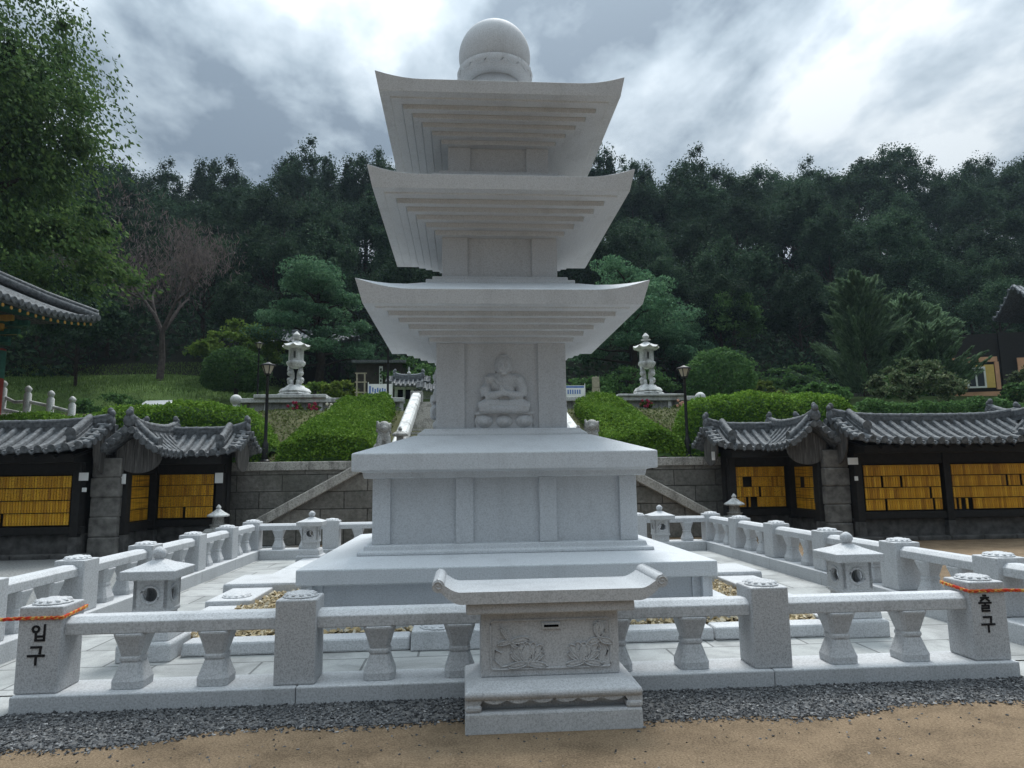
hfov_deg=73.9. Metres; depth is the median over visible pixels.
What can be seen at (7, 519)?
prayer plaque
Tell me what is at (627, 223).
forest tree
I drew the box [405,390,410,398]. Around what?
door
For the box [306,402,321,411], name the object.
flower bush
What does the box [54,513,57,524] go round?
prayer plaque
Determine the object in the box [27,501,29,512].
prayer plaque
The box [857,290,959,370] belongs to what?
juniper tree
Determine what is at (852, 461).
notice plate
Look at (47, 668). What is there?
stone balustrade
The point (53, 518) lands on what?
prayer plaque
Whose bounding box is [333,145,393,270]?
forest tree
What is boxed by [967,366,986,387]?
window
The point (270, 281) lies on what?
forest tree
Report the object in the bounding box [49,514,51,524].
prayer plaque
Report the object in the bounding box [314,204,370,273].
forest tree
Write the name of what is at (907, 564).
stone balustrade
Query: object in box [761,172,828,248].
forest tree
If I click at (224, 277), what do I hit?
forest tree
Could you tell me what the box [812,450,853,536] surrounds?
stone pier
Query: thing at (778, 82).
sky
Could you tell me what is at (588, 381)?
mound shrub
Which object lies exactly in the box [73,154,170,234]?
forest tree
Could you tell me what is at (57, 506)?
prayer plaque
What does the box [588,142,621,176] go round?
forest tree
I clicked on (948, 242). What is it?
forest tree
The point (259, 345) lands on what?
street lamp
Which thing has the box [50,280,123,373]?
shade tree
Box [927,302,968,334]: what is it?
juniper tree
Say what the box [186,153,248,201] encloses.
forest tree
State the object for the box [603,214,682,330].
forest tree
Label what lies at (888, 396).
mound shrub
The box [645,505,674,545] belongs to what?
stone lantern
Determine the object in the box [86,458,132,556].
stone pier
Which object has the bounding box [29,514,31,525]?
prayer plaque
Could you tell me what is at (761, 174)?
forest tree
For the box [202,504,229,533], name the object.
stone lantern
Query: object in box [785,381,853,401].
mound shrub
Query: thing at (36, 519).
prayer plaque
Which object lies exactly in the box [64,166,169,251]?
forest tree
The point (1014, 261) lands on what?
forest tree
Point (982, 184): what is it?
forest tree
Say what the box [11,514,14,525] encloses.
prayer plaque
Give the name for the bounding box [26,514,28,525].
prayer plaque
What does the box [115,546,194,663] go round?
stone lantern
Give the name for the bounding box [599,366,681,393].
mound shrub
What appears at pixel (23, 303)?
temple hall
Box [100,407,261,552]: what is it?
tablet shelter
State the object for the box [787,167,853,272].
forest tree
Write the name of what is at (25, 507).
prayer plaque
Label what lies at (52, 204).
forest tree
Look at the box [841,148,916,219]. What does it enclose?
forest tree
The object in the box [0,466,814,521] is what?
prayer plaques
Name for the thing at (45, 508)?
prayer plaque
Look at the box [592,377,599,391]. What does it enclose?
stone stele
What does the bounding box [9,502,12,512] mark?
prayer plaque
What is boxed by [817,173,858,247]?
forest tree
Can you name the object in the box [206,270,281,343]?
forest tree
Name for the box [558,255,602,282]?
forest tree
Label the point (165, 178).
forest tree
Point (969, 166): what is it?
forest tree
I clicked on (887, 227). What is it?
forest tree
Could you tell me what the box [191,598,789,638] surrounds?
pebble bed
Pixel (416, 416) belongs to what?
stone stair
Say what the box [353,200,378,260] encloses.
forest tree
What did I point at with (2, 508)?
prayer plaque
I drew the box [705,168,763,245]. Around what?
forest tree
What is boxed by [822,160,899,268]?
forest tree
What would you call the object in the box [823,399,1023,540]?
tablet shelter
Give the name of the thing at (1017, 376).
loose shrub
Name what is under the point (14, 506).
prayer plaque
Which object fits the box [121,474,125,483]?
notice plate
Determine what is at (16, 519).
prayer plaque
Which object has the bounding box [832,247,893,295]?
forest tree
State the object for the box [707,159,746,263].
forest tree
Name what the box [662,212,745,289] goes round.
forest tree
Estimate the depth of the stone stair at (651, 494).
17.39 m
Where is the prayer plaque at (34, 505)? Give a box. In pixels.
[32,501,35,512]
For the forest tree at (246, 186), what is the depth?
74.16 m
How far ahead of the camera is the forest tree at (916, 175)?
74.43 m
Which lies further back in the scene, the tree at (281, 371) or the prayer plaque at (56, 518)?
the tree at (281, 371)
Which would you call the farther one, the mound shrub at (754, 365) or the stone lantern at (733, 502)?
the mound shrub at (754, 365)
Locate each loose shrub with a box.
[862,357,969,403]
[1003,365,1023,388]
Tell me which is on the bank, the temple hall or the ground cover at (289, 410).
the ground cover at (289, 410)
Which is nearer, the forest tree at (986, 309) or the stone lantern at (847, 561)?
the stone lantern at (847, 561)
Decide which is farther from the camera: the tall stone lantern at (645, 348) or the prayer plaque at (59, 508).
the tall stone lantern at (645, 348)
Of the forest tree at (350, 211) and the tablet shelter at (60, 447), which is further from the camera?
the forest tree at (350, 211)
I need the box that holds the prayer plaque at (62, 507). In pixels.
[61,501,64,512]
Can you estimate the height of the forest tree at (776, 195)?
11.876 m
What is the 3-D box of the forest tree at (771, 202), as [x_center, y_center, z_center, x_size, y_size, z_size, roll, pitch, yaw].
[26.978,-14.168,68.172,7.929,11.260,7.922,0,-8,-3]
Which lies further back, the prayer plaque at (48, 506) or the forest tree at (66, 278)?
the forest tree at (66, 278)
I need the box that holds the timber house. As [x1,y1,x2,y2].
[949,284,1023,395]
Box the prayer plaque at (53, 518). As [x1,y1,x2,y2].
[52,514,54,524]
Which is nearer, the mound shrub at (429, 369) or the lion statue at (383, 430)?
the lion statue at (383, 430)
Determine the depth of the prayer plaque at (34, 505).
14.55 m
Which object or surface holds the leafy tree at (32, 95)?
on the bank
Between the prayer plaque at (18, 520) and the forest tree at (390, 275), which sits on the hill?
the forest tree at (390, 275)
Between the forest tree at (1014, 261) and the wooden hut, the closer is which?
the wooden hut
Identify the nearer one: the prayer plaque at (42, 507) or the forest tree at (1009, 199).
the prayer plaque at (42, 507)
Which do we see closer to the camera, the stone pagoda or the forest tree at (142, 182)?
the stone pagoda
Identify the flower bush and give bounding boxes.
[286,401,303,410]
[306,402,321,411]
[639,399,654,408]
[673,399,683,407]
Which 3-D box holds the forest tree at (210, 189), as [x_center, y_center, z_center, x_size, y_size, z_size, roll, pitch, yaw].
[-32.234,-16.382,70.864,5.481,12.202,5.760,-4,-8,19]
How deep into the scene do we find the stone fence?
20.48 m
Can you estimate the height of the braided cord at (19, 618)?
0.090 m
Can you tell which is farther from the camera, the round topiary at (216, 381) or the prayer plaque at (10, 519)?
the round topiary at (216, 381)
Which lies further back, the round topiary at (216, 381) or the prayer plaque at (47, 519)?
the round topiary at (216, 381)
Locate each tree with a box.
[0,0,170,338]
[0,239,94,362]
[1,324,30,347]
[15,191,78,229]
[23,293,135,386]
[33,177,256,380]
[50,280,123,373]
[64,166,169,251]
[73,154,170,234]
[81,268,146,359]
[84,203,170,297]
[93,165,151,215]
[97,219,172,335]
[131,171,176,219]
[133,195,197,309]
[136,155,187,209]
[144,185,194,254]
[167,209,245,318]
[168,223,244,340]
[175,167,228,221]
[182,318,291,373]
[184,191,243,297]
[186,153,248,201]
[191,183,274,299]
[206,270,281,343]
[222,219,317,325]
[225,175,270,205]
[227,325,359,382]
[228,182,292,226]
[230,234,290,326]
[234,175,334,301]
[239,254,378,393]
[251,174,275,197]
[265,150,319,228]
[274,133,341,206]
[275,200,351,325]
[285,183,360,229]
[294,189,364,239]
[294,222,365,328]
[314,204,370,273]
[330,173,357,207]
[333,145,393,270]
[348,190,388,264]
[353,156,396,203]
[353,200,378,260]
[355,183,376,242]
[362,249,434,358]
[366,223,432,282]
[373,213,426,279]
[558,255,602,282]
[569,219,660,345]
[569,254,699,393]
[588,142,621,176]
[603,207,627,241]
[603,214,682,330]
[604,214,664,269]
[611,170,672,234]
[617,154,658,193]
[623,174,669,258]
[626,303,718,383]
[642,251,693,319]
[648,167,733,285]
[655,141,718,254]
[656,179,738,277]
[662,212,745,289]
[684,234,778,353]
[687,270,751,352]
[688,289,767,358]
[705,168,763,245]
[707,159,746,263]
[725,160,794,250]
[725,231,787,314]
[742,193,792,277]
[748,177,793,205]
[757,179,832,275]
[758,184,833,273]
[758,189,827,292]
[759,266,829,376]
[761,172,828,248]
[769,168,799,258]
[770,263,835,354]
[781,154,826,182]
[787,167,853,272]
[790,268,921,396]
[801,192,874,275]
[813,267,885,358]
[815,189,871,280]
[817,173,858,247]
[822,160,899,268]
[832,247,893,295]
[835,203,931,287]
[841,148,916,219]
[845,158,886,219]
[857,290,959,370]
[861,204,933,298]
[862,188,931,287]
[865,159,931,220]
[869,142,936,192]
[869,317,992,395]
[875,234,954,296]
[886,276,956,318]
[902,231,966,300]
[912,174,970,229]
[919,166,970,227]
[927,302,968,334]
[933,244,1007,333]
[937,178,1006,244]
[942,150,1007,241]
[950,272,1023,333]
[957,202,1023,263]
[960,220,1023,329]
[966,180,1013,232]
[967,152,1023,241]
[967,162,994,186]
[988,172,1023,241]
[996,249,1023,305]
[1001,156,1023,203]
[1006,323,1023,331]
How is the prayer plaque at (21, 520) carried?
hanging from the tablet shelter at (60, 447)
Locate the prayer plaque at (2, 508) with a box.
[1,502,4,513]
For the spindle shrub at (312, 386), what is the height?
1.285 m
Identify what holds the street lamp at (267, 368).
on the bank
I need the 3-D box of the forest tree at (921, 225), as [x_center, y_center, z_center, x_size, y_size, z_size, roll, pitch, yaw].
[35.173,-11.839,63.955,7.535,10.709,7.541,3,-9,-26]
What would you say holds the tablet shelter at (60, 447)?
on the ground at (953, 739)
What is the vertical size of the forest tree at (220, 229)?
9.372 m
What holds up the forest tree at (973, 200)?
on the hill
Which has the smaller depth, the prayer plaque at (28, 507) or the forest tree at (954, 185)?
the prayer plaque at (28, 507)
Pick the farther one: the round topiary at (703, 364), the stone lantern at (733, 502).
the round topiary at (703, 364)
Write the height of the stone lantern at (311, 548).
0.978 m
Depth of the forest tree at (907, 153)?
80.95 m
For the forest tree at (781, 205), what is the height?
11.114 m
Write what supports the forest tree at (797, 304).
on the hill
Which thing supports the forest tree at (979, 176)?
on the hill
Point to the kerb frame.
(246, 589)
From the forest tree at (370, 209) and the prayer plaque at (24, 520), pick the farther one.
the forest tree at (370, 209)
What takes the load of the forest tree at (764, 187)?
on the hill
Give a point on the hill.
(176, 357)
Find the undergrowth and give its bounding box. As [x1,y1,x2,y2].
[0,196,1023,391]
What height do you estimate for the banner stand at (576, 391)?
0.700 m
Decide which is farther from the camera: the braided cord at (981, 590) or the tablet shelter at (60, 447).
the tablet shelter at (60, 447)
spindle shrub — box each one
[302,381,340,397]
[317,379,361,397]
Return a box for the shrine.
[385,367,430,408]
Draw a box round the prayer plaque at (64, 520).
[63,513,66,524]
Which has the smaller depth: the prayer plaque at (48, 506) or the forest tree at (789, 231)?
the prayer plaque at (48, 506)
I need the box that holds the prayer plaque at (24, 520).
[23,514,26,525]
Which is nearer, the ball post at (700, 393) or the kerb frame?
the kerb frame
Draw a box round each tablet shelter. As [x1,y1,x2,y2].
[0,408,118,560]
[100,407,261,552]
[691,402,840,530]
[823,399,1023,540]
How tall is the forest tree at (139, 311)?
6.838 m
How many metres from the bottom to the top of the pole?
3.650 m
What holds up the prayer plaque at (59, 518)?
hanging from the tablet shelter at (60, 447)
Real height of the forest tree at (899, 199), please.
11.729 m
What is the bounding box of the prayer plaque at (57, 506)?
[55,501,58,512]
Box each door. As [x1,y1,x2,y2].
[398,390,402,397]
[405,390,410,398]
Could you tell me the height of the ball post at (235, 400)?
0.940 m
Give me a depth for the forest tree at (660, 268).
49.36 m
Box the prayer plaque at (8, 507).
[7,502,9,512]
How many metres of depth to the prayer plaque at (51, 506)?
14.58 m
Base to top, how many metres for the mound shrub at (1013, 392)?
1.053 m
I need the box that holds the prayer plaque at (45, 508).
[44,501,47,512]
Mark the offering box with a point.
(549, 656)
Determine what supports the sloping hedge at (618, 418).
on the bank
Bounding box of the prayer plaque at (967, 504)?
[965,498,968,508]
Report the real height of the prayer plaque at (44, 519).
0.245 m
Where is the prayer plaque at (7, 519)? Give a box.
[5,514,8,525]
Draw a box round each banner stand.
[368,382,392,397]
[566,384,584,396]
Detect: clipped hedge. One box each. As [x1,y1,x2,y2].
[0,398,280,461]
[671,389,857,456]
[852,395,1023,413]
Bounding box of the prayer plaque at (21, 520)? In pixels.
[20,514,23,525]
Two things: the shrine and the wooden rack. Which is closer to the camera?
the wooden rack
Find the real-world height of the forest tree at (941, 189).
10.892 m
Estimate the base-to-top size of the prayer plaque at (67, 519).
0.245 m
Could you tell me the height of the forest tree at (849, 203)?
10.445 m
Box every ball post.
[230,395,240,411]
[695,392,705,397]
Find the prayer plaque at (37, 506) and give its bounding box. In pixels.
[35,501,38,512]
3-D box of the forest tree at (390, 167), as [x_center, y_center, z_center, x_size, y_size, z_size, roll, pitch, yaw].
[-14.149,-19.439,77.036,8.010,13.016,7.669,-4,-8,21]
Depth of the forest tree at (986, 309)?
45.16 m
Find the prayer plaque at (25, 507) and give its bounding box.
[24,501,27,512]
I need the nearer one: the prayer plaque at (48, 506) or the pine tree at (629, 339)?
the prayer plaque at (48, 506)
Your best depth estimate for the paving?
6.18 m
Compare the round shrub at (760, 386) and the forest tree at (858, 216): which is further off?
the forest tree at (858, 216)
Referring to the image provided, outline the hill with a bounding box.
[0,256,1023,412]
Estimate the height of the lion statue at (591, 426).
1.066 m
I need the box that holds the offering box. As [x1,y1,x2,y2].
[432,563,667,734]
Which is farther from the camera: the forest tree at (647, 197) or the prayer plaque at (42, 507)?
the forest tree at (647, 197)
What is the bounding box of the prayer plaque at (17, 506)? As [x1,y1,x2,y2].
[15,502,18,512]
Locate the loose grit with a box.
[9,712,1019,767]
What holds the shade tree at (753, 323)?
on the hill
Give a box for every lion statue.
[373,421,391,446]
[584,419,599,435]
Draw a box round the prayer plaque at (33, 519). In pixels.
[31,514,34,525]
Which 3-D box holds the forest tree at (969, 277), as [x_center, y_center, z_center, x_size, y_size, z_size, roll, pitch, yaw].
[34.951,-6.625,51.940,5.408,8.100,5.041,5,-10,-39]
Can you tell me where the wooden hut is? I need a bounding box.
[352,360,407,397]
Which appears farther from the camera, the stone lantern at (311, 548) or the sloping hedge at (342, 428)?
the sloping hedge at (342, 428)
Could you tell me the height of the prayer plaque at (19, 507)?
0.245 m
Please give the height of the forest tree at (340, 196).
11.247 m
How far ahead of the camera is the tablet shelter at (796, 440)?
17.46 m
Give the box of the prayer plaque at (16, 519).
[14,514,17,525]
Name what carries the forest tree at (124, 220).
on the hill
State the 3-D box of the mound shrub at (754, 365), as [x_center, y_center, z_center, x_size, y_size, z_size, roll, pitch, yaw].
[12.124,-0.631,39.303,4.462,2.604,4.249,4,-9,-30]
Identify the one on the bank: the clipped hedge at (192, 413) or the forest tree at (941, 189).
the clipped hedge at (192, 413)
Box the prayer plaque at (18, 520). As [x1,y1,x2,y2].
[17,514,20,525]
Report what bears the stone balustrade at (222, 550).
on the ground at (953, 739)
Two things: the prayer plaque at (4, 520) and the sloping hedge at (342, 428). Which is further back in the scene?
the sloping hedge at (342, 428)
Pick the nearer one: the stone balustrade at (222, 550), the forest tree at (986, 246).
the stone balustrade at (222, 550)
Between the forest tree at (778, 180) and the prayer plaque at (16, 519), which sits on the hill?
the forest tree at (778, 180)
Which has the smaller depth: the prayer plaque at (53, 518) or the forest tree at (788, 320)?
the prayer plaque at (53, 518)
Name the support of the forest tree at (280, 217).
on the hill
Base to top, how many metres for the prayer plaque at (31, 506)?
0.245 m
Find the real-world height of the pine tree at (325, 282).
8.816 m
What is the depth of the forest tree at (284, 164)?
75.80 m
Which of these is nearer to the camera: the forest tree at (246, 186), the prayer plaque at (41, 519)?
the prayer plaque at (41, 519)
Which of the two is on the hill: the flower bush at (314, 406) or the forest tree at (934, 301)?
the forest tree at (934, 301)
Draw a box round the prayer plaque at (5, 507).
[4,502,6,512]
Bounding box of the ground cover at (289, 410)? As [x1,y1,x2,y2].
[255,405,681,459]
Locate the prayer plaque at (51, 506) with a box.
[50,501,52,512]
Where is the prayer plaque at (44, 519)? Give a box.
[43,514,46,524]
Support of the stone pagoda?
on the paving
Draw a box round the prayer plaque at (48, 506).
[47,501,49,512]
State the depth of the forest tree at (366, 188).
68.26 m
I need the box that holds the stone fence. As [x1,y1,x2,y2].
[1,380,75,415]
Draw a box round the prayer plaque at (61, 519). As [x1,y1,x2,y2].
[60,513,63,524]
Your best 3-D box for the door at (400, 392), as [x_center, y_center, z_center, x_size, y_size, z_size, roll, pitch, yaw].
[-5.002,0.550,30.447,0.240,0.600,0.008,0,-8,-4]
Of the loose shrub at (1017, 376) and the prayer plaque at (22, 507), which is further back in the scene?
the loose shrub at (1017, 376)
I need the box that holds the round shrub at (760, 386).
[753,379,790,394]
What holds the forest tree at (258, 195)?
on the hill
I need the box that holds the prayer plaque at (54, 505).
[52,501,55,512]
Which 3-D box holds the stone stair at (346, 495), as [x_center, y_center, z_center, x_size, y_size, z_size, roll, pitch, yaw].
[-3.918,2.998,17.231,6.350,2.102,0.915,0,-8,-4]
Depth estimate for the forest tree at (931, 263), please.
51.33 m
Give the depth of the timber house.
36.57 m
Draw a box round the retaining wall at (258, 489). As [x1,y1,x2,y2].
[229,457,723,526]
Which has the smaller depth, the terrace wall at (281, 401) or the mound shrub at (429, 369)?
the terrace wall at (281, 401)
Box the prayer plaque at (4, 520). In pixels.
[3,514,5,525]
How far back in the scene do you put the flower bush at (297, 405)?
26.34 m
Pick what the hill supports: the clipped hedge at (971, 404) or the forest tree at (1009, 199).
the forest tree at (1009, 199)
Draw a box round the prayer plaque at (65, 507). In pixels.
[64,501,67,511]
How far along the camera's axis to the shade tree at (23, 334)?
35.49 m
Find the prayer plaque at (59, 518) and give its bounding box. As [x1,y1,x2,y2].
[57,513,60,524]
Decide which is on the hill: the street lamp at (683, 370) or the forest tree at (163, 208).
the forest tree at (163, 208)
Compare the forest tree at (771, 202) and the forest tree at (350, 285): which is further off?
the forest tree at (771, 202)
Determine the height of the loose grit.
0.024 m
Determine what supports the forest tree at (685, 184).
on the hill
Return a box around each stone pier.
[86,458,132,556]
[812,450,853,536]
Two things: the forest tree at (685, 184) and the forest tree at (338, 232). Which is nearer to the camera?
the forest tree at (338, 232)
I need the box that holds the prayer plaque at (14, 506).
[12,502,15,512]
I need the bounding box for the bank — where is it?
[34,408,856,461]
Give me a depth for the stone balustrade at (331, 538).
13.87 m
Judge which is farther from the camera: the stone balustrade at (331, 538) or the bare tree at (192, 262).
the bare tree at (192, 262)
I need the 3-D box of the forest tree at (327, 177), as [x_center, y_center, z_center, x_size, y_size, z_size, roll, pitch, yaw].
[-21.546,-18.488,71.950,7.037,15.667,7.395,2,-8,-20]
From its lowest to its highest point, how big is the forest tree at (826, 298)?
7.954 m
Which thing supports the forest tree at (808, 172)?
on the hill
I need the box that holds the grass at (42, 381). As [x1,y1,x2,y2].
[4,361,355,412]
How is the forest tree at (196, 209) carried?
on the hill
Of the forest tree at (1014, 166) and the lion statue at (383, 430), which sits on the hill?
the forest tree at (1014, 166)
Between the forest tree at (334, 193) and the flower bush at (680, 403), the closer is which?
the flower bush at (680, 403)
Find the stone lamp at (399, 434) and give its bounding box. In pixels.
[392,427,407,440]
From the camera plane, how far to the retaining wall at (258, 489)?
17.67 m
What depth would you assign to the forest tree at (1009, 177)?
75.02 m
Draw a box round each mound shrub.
[66,391,145,413]
[375,356,435,383]
[566,375,617,394]
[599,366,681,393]
[679,350,764,391]
[759,362,830,391]
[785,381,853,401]
[882,372,932,398]
[995,381,1023,403]
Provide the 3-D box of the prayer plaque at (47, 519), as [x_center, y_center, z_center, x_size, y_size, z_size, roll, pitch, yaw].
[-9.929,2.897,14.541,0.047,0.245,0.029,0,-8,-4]
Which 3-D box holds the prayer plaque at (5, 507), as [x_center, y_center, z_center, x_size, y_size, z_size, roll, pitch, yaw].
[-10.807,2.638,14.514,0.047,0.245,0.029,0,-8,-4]
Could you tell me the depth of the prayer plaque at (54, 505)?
14.58 m
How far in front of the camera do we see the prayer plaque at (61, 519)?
14.55 m
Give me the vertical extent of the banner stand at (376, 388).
0.800 m
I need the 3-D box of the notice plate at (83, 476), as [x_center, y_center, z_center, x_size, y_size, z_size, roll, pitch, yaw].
[-9.193,1.989,14.596,0.190,0.170,0.024,0,-8,-4]
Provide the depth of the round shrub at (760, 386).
34.98 m
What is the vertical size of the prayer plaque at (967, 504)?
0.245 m
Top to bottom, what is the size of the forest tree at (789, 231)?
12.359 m
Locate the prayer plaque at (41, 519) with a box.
[40,514,43,525]
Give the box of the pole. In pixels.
[387,346,388,392]
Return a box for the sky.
[0,0,1023,265]
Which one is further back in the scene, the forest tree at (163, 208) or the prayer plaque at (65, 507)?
the forest tree at (163, 208)
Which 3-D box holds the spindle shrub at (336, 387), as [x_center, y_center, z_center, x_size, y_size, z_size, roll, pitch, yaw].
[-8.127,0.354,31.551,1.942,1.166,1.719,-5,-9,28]
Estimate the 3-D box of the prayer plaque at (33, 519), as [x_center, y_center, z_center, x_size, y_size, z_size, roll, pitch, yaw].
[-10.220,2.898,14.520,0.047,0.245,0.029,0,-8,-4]
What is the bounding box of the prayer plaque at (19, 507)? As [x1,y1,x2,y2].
[18,502,21,512]
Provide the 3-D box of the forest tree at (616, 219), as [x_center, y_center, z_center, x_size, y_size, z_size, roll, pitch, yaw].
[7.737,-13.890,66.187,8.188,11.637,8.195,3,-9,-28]
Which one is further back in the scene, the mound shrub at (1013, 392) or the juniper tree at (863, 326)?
the juniper tree at (863, 326)
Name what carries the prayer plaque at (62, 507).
hanging from the tablet shelter at (60, 447)
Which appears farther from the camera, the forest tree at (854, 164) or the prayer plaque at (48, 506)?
the forest tree at (854, 164)
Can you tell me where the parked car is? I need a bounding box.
[140,400,171,406]
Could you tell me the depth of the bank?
23.55 m
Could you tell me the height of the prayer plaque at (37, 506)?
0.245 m
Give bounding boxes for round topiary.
[198,345,272,394]
[685,346,757,396]
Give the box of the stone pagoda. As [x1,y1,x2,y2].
[295,18,737,631]
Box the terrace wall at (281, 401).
[239,394,695,411]
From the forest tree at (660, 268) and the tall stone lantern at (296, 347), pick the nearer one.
the tall stone lantern at (296, 347)
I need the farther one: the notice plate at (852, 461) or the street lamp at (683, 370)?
the street lamp at (683, 370)
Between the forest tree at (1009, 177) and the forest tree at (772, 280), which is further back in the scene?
the forest tree at (1009, 177)
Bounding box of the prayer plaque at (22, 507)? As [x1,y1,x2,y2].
[21,502,24,512]
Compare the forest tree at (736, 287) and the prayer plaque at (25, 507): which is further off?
the forest tree at (736, 287)
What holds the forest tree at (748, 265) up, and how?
on the hill
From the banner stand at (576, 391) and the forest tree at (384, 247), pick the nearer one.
the banner stand at (576, 391)
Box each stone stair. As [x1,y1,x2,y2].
[255,467,372,545]
[392,391,576,441]
[636,475,722,537]
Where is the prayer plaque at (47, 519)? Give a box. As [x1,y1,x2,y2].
[46,514,48,524]
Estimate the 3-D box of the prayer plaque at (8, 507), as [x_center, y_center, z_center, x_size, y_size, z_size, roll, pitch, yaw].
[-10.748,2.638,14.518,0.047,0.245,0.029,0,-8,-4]
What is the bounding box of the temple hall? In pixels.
[0,271,100,414]
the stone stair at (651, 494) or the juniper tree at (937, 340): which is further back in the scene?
the juniper tree at (937, 340)
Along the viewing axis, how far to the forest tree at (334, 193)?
63.37 m
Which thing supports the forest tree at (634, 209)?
on the hill
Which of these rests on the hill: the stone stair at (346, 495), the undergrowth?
the undergrowth
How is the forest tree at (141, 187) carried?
on the hill
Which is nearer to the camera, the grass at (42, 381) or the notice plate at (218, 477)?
the notice plate at (218, 477)
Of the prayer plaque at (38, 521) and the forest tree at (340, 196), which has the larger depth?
the forest tree at (340, 196)
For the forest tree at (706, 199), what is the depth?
63.88 m
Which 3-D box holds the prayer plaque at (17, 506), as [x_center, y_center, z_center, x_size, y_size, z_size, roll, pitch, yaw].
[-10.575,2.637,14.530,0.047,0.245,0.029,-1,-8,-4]
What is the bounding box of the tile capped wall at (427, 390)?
[416,381,434,398]
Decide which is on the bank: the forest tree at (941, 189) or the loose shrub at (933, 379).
the loose shrub at (933, 379)
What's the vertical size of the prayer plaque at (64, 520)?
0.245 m
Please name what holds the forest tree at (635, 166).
on the hill
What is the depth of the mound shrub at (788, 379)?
38.33 m
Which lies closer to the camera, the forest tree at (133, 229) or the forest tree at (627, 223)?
the forest tree at (133, 229)
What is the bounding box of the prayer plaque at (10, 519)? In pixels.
[8,514,11,525]
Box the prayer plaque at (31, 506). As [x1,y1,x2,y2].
[30,501,32,512]
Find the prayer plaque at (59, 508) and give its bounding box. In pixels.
[58,501,61,512]
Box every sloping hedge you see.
[271,390,398,461]
[572,390,689,456]
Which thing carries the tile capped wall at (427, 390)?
on the hill
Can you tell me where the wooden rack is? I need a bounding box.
[355,373,366,395]
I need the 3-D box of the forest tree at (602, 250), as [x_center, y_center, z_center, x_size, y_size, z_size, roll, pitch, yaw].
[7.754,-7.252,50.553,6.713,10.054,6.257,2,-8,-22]
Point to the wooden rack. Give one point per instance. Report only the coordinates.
(357, 382)
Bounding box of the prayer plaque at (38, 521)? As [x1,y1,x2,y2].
[37,514,40,525]
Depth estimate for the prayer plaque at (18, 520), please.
14.49 m
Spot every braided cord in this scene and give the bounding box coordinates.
[0,604,87,621]
[939,580,1023,592]
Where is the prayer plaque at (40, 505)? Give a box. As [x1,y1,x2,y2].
[38,501,41,512]
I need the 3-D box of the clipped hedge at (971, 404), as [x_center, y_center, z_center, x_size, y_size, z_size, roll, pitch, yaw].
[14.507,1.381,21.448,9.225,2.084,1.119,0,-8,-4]
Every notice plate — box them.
[79,473,88,480]
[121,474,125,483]
[215,473,222,482]
[848,458,857,464]
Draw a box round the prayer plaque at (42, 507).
[41,501,44,512]
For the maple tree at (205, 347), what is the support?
on the hill
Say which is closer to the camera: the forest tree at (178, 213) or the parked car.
the parked car
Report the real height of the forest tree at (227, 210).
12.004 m
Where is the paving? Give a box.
[0,550,1023,716]
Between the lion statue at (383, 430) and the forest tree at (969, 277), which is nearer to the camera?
the lion statue at (383, 430)
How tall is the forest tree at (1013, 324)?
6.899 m
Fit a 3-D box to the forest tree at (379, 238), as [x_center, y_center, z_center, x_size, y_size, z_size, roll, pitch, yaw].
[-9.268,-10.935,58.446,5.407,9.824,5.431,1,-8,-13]
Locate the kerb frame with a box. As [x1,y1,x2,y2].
[181,558,824,656]
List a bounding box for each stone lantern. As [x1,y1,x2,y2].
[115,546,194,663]
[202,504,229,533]
[278,331,310,393]
[295,511,326,561]
[633,333,663,393]
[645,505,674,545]
[723,494,747,533]
[813,532,889,637]
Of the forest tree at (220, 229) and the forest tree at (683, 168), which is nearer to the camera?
the forest tree at (220, 229)
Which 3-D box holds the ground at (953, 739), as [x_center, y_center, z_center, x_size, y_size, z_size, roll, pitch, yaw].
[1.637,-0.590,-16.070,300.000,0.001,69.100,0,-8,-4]
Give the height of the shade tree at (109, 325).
5.445 m
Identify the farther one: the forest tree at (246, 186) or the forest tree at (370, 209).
the forest tree at (246, 186)
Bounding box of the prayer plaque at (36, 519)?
[34,514,37,525]
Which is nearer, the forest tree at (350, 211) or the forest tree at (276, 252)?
the forest tree at (276, 252)
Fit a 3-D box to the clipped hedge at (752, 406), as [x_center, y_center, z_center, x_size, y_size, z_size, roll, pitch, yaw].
[7.627,1.267,20.443,5.666,2.221,2.554,0,-8,-4]
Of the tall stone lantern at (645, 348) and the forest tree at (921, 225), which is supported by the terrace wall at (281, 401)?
the tall stone lantern at (645, 348)
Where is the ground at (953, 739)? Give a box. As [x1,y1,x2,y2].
[0,537,1023,767]
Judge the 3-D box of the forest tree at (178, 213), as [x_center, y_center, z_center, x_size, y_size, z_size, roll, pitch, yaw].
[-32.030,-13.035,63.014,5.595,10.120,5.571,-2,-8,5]
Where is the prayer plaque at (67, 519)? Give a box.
[66,513,69,524]
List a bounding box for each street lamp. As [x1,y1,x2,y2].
[255,342,263,394]
[260,362,275,461]
[676,365,691,456]
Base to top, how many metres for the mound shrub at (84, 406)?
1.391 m
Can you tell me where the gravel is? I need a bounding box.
[0,676,1023,755]
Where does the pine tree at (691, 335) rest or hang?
on the hill
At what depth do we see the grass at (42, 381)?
36.80 m
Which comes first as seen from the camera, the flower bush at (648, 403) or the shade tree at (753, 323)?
the flower bush at (648, 403)
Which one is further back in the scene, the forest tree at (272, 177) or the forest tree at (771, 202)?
the forest tree at (272, 177)
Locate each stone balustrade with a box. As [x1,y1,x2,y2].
[0,519,265,664]
[8,573,1020,714]
[259,512,705,559]
[699,511,1023,645]

